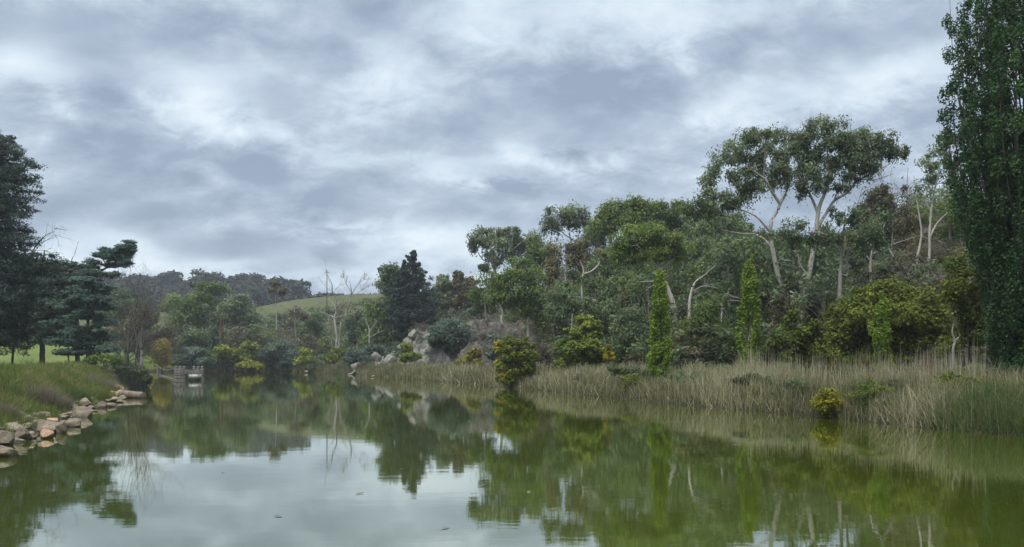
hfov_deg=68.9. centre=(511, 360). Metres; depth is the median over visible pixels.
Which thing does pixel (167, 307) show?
leafy tree
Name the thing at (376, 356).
boulder
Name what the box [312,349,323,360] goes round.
shrub
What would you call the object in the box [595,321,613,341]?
shrub
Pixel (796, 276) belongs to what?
gum tree
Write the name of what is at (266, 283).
gum
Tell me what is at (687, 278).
gum tree
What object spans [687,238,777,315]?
gum tree
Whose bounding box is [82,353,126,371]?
bush
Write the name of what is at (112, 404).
rock
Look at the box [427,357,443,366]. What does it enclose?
shrub
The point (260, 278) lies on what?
gum
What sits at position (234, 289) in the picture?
gum
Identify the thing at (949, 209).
gum tree
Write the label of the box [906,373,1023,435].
green reeds
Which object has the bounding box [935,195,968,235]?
gum tree
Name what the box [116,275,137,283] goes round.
gum
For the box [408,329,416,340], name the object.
boulder
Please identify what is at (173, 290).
gum
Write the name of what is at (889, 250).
dead tree
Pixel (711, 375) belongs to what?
dry reeds
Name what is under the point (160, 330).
leafy tree
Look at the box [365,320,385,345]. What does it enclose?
dead tree
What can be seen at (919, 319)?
ash tree
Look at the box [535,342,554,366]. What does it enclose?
bush
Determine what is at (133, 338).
leafy tree
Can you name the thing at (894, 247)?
shrub
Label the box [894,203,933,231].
gum tree
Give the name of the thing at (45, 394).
grass tussock
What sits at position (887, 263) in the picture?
shrub
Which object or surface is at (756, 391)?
weed clump
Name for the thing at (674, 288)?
gum tree
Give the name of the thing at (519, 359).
bush
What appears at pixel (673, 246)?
gum tree
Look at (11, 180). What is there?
conifer tree
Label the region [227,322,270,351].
leafy tree
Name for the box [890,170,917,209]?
dead tree
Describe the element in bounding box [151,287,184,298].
gum
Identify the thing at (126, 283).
gum
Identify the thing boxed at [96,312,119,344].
leafy tree
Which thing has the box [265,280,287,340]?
gum tree
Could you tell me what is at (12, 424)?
rock
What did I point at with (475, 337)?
shrub
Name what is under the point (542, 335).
shrub
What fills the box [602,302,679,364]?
gum tree
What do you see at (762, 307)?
shrub
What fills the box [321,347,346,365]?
bush
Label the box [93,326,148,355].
leafy tree
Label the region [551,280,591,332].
gum tree
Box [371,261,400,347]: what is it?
gum tree
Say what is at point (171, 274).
gum
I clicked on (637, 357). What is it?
gum sapling
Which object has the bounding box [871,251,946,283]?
shrub
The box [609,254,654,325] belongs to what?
gum tree
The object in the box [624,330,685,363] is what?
gum sapling
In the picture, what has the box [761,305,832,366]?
bush
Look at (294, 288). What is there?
gum
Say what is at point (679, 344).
shrub
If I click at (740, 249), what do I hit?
gum tree
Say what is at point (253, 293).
gum
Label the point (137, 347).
bare tree
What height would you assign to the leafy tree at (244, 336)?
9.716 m
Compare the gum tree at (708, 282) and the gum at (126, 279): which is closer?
the gum tree at (708, 282)
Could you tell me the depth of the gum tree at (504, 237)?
117.11 m
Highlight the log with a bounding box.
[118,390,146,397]
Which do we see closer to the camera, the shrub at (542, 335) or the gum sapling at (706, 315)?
the gum sapling at (706, 315)
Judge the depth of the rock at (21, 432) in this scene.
22.37 m
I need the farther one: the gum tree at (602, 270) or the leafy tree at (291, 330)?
the leafy tree at (291, 330)
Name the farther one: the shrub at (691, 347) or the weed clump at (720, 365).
the shrub at (691, 347)
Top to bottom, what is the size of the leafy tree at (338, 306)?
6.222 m
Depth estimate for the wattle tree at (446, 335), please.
109.29 m
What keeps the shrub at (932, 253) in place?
on the ground at (264, 311)
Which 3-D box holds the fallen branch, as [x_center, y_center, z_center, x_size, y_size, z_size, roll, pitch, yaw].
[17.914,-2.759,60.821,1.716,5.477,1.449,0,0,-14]
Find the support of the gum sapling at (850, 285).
on the ground at (264, 311)
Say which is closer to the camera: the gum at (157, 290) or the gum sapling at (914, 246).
the gum sapling at (914, 246)
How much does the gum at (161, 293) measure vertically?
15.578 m
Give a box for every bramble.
[606,364,648,378]
[664,370,706,383]
[731,373,771,385]
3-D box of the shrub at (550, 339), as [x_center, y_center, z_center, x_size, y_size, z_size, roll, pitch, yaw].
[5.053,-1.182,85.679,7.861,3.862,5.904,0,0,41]
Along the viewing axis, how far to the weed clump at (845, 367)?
37.12 m
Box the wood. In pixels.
[0,265,314,314]
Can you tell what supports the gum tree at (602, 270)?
on the ground at (264, 311)
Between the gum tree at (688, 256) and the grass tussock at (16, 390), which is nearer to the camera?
the grass tussock at (16, 390)
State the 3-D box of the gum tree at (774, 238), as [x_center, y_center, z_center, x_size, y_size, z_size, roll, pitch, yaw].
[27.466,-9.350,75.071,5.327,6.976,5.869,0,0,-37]
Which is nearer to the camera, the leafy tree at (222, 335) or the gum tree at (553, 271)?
the gum tree at (553, 271)
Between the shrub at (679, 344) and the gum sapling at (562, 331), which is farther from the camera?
the gum sapling at (562, 331)
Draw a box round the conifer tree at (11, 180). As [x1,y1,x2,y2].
[0,129,48,356]
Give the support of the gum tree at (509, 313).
on the ground at (264, 311)
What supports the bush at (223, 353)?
on the ground at (264, 311)
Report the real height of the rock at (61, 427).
0.578 m
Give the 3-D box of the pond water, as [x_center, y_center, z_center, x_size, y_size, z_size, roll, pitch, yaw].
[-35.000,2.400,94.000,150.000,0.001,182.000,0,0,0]
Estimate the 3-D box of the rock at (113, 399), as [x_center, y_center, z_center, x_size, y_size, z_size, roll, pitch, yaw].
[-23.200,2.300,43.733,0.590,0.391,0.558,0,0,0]
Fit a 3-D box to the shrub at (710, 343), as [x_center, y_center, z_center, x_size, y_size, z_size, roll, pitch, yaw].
[15.139,-0.882,53.060,6.020,3.437,5.991,0,0,-34]
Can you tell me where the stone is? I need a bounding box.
[14,437,25,442]
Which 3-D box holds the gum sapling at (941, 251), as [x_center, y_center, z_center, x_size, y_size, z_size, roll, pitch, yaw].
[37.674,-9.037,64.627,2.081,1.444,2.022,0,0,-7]
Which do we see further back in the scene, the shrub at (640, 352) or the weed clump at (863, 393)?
the shrub at (640, 352)
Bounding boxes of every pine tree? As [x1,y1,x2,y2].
[381,250,440,342]
[385,259,422,339]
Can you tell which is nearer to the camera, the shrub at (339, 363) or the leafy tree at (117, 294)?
the shrub at (339, 363)
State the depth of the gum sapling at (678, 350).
52.75 m
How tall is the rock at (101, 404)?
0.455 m
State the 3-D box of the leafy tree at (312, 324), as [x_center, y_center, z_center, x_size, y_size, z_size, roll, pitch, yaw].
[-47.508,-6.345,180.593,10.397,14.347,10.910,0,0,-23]
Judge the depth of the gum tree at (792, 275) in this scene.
59.58 m
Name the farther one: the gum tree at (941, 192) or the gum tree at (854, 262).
the gum tree at (941, 192)
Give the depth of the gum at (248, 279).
470.16 m
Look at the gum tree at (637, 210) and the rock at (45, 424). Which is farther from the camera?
the gum tree at (637, 210)
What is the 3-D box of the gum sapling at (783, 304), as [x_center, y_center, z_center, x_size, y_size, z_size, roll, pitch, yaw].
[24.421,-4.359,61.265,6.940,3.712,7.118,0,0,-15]
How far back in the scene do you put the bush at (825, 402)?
30.91 m
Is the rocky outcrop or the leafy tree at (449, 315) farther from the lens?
the leafy tree at (449, 315)
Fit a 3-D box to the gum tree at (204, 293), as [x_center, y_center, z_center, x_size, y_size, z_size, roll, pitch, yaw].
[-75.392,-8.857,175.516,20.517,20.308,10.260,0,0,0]
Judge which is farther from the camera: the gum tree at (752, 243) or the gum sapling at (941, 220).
the gum sapling at (941, 220)
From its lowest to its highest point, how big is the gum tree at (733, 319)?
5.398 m
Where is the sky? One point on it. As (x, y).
(269, 138)
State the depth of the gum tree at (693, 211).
99.07 m
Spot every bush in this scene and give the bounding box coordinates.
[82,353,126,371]
[103,355,154,390]
[108,364,153,387]
[210,344,241,371]
[232,340,262,361]
[234,359,265,371]
[292,346,317,369]
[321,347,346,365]
[397,341,421,363]
[453,347,483,366]
[492,333,542,385]
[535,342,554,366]
[553,314,608,370]
[602,344,615,362]
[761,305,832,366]
[810,386,844,417]
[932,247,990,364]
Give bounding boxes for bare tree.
[93,256,186,366]
[105,253,196,368]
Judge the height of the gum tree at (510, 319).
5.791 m
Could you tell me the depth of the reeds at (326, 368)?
135.67 m
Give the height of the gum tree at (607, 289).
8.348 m
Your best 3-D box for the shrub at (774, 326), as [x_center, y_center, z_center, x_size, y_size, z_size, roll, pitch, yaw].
[17.049,-0.960,49.811,7.686,3.600,5.772,0,0,25]
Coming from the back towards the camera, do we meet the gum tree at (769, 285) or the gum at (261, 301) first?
the gum at (261, 301)
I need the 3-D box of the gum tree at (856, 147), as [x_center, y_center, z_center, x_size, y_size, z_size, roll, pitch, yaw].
[24.796,-9.482,55.040,9.384,17.548,4.350,0,0,0]
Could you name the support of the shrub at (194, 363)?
on the ground at (264, 311)
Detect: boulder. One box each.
[371,352,381,361]
[387,356,397,362]
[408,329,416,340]
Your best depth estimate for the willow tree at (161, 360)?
151.15 m
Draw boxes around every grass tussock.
[0,375,37,401]
[0,401,41,418]
[10,381,83,409]
[55,395,81,409]
[56,385,99,402]
[80,385,118,400]
[81,371,125,389]
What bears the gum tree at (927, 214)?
on the ground at (264, 311)
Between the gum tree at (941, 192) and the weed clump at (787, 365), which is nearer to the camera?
the weed clump at (787, 365)
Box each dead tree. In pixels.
[11,221,75,363]
[311,256,354,347]
[338,269,377,347]
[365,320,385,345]
[688,265,715,359]
[839,164,893,234]
[858,222,948,281]
[875,221,898,277]
[877,160,912,200]
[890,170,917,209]
[893,177,925,242]
[951,324,959,373]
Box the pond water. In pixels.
[0,372,1023,546]
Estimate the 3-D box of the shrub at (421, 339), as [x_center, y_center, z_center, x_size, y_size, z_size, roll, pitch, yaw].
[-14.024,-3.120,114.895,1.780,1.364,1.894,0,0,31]
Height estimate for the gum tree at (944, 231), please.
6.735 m
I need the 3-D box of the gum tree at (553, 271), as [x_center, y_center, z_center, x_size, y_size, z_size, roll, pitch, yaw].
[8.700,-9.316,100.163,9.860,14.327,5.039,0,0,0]
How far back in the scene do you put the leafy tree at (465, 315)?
185.67 m
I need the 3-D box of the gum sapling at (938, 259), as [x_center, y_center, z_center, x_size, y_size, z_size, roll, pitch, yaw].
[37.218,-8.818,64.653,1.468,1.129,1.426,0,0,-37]
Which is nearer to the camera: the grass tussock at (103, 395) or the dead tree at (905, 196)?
the grass tussock at (103, 395)
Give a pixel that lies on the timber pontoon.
(197, 373)
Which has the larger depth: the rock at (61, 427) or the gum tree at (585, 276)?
the gum tree at (585, 276)
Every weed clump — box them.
[572,373,584,383]
[614,373,644,389]
[660,381,673,389]
[689,364,709,371]
[718,363,733,369]
[745,384,765,396]
[765,376,810,396]
[775,361,808,376]
[822,366,858,383]
[841,388,883,402]
[843,378,868,390]
[844,383,895,407]
[860,376,883,390]
[878,378,915,392]
[923,373,984,394]
[941,370,982,386]
[946,362,994,378]
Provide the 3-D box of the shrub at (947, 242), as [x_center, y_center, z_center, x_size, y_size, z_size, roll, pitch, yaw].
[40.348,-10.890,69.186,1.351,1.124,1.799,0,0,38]
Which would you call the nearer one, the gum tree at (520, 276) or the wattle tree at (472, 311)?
the gum tree at (520, 276)
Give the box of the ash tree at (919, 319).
[810,277,958,370]
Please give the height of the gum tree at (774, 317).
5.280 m
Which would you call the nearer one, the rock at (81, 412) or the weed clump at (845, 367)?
the rock at (81, 412)
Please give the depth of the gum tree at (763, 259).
70.19 m
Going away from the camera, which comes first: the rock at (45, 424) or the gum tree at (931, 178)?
the rock at (45, 424)
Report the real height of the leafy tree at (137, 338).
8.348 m
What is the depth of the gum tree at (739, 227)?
75.89 m
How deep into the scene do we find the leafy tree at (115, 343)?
169.47 m
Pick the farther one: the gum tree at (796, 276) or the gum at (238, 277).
the gum at (238, 277)
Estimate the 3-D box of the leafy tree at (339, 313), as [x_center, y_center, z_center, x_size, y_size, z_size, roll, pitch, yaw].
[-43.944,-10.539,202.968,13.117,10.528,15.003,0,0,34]
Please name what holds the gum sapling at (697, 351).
on the ground at (264, 311)
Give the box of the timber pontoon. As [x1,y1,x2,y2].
[174,366,203,380]
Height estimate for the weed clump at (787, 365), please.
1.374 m
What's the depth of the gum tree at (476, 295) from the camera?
122.05 m
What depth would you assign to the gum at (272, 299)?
341.82 m
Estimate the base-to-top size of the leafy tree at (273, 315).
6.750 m
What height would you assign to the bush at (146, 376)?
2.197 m
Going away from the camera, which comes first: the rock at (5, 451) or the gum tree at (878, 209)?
the rock at (5, 451)
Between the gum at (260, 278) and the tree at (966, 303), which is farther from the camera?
the gum at (260, 278)
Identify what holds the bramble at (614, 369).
on the ground at (264, 311)
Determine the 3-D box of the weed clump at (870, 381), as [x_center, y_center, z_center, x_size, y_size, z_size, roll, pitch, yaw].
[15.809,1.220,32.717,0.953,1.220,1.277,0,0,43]
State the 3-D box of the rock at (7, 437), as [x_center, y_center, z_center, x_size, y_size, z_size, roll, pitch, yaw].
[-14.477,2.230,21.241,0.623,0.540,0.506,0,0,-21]
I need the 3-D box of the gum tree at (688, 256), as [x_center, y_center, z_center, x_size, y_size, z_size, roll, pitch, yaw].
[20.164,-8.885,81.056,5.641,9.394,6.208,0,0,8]
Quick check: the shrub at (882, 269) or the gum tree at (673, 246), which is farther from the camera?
the gum tree at (673, 246)
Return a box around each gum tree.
[164,280,231,348]
[175,325,221,367]
[201,292,263,347]
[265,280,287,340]
[279,304,311,345]
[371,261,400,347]
[426,273,458,319]
[439,270,486,320]
[464,273,498,320]
[465,224,545,322]
[480,253,556,341]
[503,311,524,321]
[506,304,518,322]
[516,312,530,324]
[520,310,544,339]
[523,235,559,325]
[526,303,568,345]
[537,199,594,280]
[540,284,623,335]
[542,238,607,334]
[542,284,563,335]
[550,269,570,289]
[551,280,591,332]
[559,260,603,315]
[571,225,608,279]
[571,266,588,284]
[582,245,627,296]
[583,197,625,246]
[592,288,637,334]
[595,278,635,336]
[598,272,650,321]
[600,217,700,324]
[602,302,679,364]
[606,273,647,321]
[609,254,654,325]
[613,192,655,250]
[623,262,666,306]
[625,269,670,316]
[647,197,689,285]
[650,259,676,284]
[652,251,696,309]
[669,282,735,329]
[671,235,709,282]
[676,191,751,240]
[676,215,757,280]
[676,260,712,308]
[676,260,740,316]
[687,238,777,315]
[694,122,817,312]
[694,233,745,304]
[702,236,762,295]
[723,304,779,327]
[726,237,776,276]
[744,234,768,259]
[753,261,774,306]
[754,205,897,352]
[757,237,837,326]
[757,250,777,271]
[759,272,777,308]
[760,240,831,324]
[762,236,785,251]
[762,243,843,325]
[762,283,830,327]
[772,259,827,315]
[778,254,865,326]
[780,242,849,307]
[788,266,852,325]
[789,112,911,348]
[824,243,879,279]
[854,181,932,250]
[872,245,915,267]
[873,206,904,241]
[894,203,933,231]
[904,186,951,216]
[907,204,934,240]
[909,130,967,274]
[915,205,934,226]
[923,220,966,240]
[931,199,968,239]
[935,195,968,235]
[941,196,973,240]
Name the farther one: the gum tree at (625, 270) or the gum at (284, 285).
the gum at (284, 285)
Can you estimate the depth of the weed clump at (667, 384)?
43.62 m
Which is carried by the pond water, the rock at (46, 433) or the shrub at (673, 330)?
the rock at (46, 433)
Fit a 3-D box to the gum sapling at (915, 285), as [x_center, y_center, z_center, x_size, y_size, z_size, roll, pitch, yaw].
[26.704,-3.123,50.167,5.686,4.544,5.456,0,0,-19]
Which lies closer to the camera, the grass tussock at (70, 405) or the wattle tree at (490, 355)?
the grass tussock at (70, 405)
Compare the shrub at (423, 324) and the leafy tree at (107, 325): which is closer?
the shrub at (423, 324)
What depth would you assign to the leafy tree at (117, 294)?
171.14 m
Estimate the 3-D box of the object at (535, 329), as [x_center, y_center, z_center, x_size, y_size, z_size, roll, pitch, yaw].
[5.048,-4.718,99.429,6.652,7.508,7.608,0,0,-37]
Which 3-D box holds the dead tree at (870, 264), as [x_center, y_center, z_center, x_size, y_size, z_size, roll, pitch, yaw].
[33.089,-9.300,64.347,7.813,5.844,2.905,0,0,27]
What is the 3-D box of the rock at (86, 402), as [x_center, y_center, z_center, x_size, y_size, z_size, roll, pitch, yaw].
[-22.035,2.221,38.551,0.604,0.618,0.565,0,0,-27]
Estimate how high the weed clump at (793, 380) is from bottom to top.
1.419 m
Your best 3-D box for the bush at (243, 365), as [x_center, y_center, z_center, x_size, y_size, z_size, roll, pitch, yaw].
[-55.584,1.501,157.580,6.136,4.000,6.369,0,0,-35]
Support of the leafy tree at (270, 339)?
on the ground at (264, 311)
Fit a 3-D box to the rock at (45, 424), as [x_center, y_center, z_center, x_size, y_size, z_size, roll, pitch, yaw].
[-15.413,2.235,24.950,0.804,0.570,0.993,0,0,-29]
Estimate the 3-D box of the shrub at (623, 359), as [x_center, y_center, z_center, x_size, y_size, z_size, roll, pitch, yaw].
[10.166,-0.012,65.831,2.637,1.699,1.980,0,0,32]
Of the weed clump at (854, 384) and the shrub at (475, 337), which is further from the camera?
the shrub at (475, 337)
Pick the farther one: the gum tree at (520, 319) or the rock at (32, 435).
the gum tree at (520, 319)
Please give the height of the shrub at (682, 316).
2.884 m
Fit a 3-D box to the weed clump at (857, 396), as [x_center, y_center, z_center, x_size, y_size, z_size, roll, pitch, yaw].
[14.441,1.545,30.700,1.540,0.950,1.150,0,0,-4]
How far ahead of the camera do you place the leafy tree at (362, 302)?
210.56 m
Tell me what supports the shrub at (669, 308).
on the ground at (264, 311)
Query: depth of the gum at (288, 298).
363.57 m
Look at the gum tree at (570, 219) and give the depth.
124.08 m
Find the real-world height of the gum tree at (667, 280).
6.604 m
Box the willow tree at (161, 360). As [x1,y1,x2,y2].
[148,337,174,371]
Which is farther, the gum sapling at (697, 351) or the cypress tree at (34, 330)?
the cypress tree at (34, 330)
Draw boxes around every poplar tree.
[645,268,672,383]
[733,258,762,365]
[867,290,892,375]
[935,0,1023,380]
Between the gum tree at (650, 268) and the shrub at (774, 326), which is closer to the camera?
the shrub at (774, 326)
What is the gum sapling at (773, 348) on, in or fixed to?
on the ground at (264, 311)
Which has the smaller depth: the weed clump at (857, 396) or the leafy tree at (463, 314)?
the weed clump at (857, 396)
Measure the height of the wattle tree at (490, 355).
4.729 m
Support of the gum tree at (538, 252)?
on the ground at (264, 311)
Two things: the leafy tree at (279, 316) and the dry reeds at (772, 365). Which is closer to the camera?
the dry reeds at (772, 365)
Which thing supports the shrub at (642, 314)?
on the ground at (264, 311)
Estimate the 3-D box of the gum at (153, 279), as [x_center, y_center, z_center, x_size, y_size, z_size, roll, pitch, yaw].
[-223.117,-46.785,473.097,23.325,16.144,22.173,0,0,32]
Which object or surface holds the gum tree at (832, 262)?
on the ground at (264, 311)
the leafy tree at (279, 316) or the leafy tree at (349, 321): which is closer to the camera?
the leafy tree at (349, 321)
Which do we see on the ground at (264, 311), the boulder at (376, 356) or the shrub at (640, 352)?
the shrub at (640, 352)
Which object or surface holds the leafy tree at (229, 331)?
on the ground at (264, 311)
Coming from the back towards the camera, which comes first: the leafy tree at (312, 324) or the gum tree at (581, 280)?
the leafy tree at (312, 324)
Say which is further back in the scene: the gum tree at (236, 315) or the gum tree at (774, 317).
the gum tree at (236, 315)
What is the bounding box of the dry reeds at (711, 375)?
[357,354,1023,435]
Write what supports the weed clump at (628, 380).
on the ground at (264, 311)
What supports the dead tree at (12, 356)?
on the ground at (264, 311)
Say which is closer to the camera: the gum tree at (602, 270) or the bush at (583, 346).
the bush at (583, 346)
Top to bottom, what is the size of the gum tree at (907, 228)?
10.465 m
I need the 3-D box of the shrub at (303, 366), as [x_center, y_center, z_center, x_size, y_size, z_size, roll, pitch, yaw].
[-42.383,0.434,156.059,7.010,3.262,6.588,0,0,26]
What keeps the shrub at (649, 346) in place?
on the ground at (264, 311)
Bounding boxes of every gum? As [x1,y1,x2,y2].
[95,275,116,284]
[111,276,136,287]
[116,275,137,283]
[125,277,158,287]
[139,287,156,295]
[142,296,164,312]
[147,274,175,285]
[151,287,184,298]
[157,269,187,286]
[157,290,186,300]
[167,285,189,294]
[186,268,227,284]
[194,272,224,282]
[210,292,229,302]
[213,272,225,280]
[216,277,234,286]
[218,280,251,295]
[226,273,256,287]
[237,272,269,288]
[238,299,256,307]
[246,290,265,305]
[247,272,262,289]
[249,288,266,306]
[250,276,301,289]
[258,278,282,297]
[264,292,282,304]
[271,283,293,298]
[282,292,301,301]
[286,278,311,295]
[302,294,313,298]
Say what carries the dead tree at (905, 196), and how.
on the ground at (264, 311)
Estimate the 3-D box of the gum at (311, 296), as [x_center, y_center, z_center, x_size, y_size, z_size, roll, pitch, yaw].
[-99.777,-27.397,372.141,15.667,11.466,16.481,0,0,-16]
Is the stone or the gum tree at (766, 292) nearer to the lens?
the stone
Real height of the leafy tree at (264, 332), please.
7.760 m
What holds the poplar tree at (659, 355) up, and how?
on the ground at (264, 311)
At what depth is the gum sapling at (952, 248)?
63.34 m
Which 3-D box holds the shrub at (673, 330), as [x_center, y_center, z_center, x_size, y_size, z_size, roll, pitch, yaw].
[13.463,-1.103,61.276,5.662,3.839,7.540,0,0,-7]
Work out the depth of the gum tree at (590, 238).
111.90 m
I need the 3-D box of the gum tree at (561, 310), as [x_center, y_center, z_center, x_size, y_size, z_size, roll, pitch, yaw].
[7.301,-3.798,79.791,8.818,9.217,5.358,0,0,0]
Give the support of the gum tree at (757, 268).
on the ground at (264, 311)
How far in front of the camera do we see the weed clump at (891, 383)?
32.31 m
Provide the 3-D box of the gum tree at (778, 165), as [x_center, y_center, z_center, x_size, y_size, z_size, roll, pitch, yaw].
[18.669,-9.978,58.204,9.160,17.424,4.939,0,0,0]
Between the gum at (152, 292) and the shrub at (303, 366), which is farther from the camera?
the gum at (152, 292)
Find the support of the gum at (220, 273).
on the ground at (264, 311)
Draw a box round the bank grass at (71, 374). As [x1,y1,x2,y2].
[0,356,129,431]
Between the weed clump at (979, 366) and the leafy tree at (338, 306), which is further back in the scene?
the leafy tree at (338, 306)
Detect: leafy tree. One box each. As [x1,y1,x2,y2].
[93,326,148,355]
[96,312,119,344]
[97,330,130,356]
[103,284,146,362]
[121,304,161,366]
[125,336,151,361]
[126,330,154,349]
[135,322,178,371]
[157,293,185,316]
[165,335,182,354]
[171,325,205,347]
[204,330,229,344]
[206,323,240,336]
[216,324,268,349]
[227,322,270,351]
[246,317,282,333]
[255,327,274,340]
[262,334,278,350]
[266,312,287,330]
[269,312,287,327]
[281,319,302,335]
[287,332,321,350]
[288,317,331,336]
[296,306,338,358]
[314,336,349,354]
[328,303,349,316]
[329,303,364,328]
[332,338,347,350]
[337,305,381,352]
[339,303,358,316]
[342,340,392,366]
[352,301,402,347]
[356,297,382,318]
[428,306,464,326]
[438,306,466,321]
[453,306,472,320]
[456,308,475,320]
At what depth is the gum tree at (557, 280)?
129.02 m
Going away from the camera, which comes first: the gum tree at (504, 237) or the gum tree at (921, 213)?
the gum tree at (921, 213)
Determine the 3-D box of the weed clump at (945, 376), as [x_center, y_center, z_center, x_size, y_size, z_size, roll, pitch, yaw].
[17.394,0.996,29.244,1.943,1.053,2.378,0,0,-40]
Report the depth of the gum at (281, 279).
414.84 m
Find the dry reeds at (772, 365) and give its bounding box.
[717,336,990,389]
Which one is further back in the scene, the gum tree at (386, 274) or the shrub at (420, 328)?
the gum tree at (386, 274)
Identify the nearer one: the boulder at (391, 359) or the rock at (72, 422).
the rock at (72, 422)
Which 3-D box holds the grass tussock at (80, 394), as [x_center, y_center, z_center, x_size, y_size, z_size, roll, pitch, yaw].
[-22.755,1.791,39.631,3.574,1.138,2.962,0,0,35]
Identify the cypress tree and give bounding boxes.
[0,247,83,362]
[22,239,138,360]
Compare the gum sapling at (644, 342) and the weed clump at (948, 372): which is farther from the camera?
the gum sapling at (644, 342)
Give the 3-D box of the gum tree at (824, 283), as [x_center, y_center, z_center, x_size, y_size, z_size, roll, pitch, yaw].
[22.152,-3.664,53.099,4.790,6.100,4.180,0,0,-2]
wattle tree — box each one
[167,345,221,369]
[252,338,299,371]
[422,315,473,355]
[465,303,498,319]
[484,331,505,360]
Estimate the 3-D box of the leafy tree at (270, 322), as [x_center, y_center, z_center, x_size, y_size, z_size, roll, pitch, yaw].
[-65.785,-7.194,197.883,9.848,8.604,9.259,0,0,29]
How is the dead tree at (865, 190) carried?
on the ground at (264, 311)
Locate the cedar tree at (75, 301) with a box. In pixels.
[38,276,124,358]
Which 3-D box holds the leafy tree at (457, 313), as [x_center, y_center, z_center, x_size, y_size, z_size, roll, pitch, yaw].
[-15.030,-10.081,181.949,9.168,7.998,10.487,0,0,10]
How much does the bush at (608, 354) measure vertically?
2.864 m
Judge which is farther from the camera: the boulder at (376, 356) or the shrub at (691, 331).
the boulder at (376, 356)
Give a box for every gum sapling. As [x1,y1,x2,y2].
[546,335,604,361]
[555,321,575,337]
[600,339,617,355]
[603,326,632,355]
[603,330,610,342]
[604,353,624,366]
[618,346,643,365]
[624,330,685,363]
[645,330,702,367]
[670,328,744,369]
[677,292,733,340]
[684,340,730,367]
[712,323,779,353]
[716,324,788,363]
[728,321,812,366]
[765,288,816,321]
[767,296,829,323]
[829,280,869,307]
[897,281,954,314]
[906,243,927,255]
[910,259,972,287]
[928,217,947,233]
[934,248,954,258]
[935,253,947,261]
[939,245,966,259]
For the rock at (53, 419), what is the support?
on the ground at (264, 311)
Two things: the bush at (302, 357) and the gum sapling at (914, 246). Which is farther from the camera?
the bush at (302, 357)
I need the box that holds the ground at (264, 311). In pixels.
[0,213,1023,435]
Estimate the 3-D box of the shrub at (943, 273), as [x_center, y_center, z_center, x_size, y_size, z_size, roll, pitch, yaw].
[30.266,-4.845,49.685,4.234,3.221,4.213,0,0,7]
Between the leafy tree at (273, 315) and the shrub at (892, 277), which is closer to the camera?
the shrub at (892, 277)
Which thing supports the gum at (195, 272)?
on the ground at (264, 311)
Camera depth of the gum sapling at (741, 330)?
52.92 m
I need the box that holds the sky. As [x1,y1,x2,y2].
[0,0,1023,295]
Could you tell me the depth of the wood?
426.17 m
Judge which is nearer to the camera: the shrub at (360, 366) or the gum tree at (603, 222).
the gum tree at (603, 222)
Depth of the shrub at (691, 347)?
56.05 m
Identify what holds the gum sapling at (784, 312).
on the ground at (264, 311)
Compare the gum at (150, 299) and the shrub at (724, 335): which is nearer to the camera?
the shrub at (724, 335)
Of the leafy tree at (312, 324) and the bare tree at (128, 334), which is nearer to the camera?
the bare tree at (128, 334)
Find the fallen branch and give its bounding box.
[721,293,740,320]
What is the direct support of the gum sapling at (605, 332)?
on the ground at (264, 311)
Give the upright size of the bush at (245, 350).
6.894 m
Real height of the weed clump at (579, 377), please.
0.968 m
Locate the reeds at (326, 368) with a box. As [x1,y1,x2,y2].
[218,360,421,377]
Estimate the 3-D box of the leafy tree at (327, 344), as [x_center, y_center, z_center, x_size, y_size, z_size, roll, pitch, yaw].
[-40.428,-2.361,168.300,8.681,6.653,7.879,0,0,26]
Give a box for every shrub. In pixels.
[187,356,210,368]
[292,356,321,368]
[306,354,330,369]
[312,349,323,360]
[335,361,348,369]
[356,361,367,368]
[389,341,400,353]
[410,322,429,332]
[412,326,431,335]
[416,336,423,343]
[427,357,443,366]
[463,330,481,341]
[533,333,551,343]
[536,334,557,363]
[548,339,603,358]
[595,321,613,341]
[615,351,636,366]
[624,338,649,359]
[626,309,650,325]
[645,327,687,352]
[646,338,692,368]
[648,304,682,322]
[669,314,687,329]
[669,322,733,369]
[671,338,694,367]
[673,324,763,365]
[679,338,719,361]
[706,330,759,369]
[710,321,816,369]
[736,298,781,323]
[848,264,892,294]
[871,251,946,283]
[878,274,906,284]
[882,243,905,252]
[883,259,917,276]
[884,260,903,273]
[897,273,935,293]
[919,246,940,261]
[921,275,974,313]
[935,267,975,307]
[940,237,955,247]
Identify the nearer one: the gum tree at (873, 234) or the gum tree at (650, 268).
the gum tree at (873, 234)
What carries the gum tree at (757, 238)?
on the ground at (264, 311)
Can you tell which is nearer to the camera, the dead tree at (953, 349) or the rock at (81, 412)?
the rock at (81, 412)
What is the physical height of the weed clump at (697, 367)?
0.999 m
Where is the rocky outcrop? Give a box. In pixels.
[363,318,551,371]
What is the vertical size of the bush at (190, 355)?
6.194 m
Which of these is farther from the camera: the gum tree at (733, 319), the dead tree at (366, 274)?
the dead tree at (366, 274)
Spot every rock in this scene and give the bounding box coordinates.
[0,430,14,444]
[0,445,17,456]
[4,422,21,431]
[15,425,28,438]
[29,431,36,439]
[36,419,59,432]
[40,429,53,438]
[47,418,57,421]
[55,421,66,433]
[65,418,80,426]
[71,406,92,417]
[80,398,91,405]
[97,401,107,407]
[107,403,116,406]
[110,397,120,401]
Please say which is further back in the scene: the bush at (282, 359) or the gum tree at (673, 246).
the bush at (282, 359)

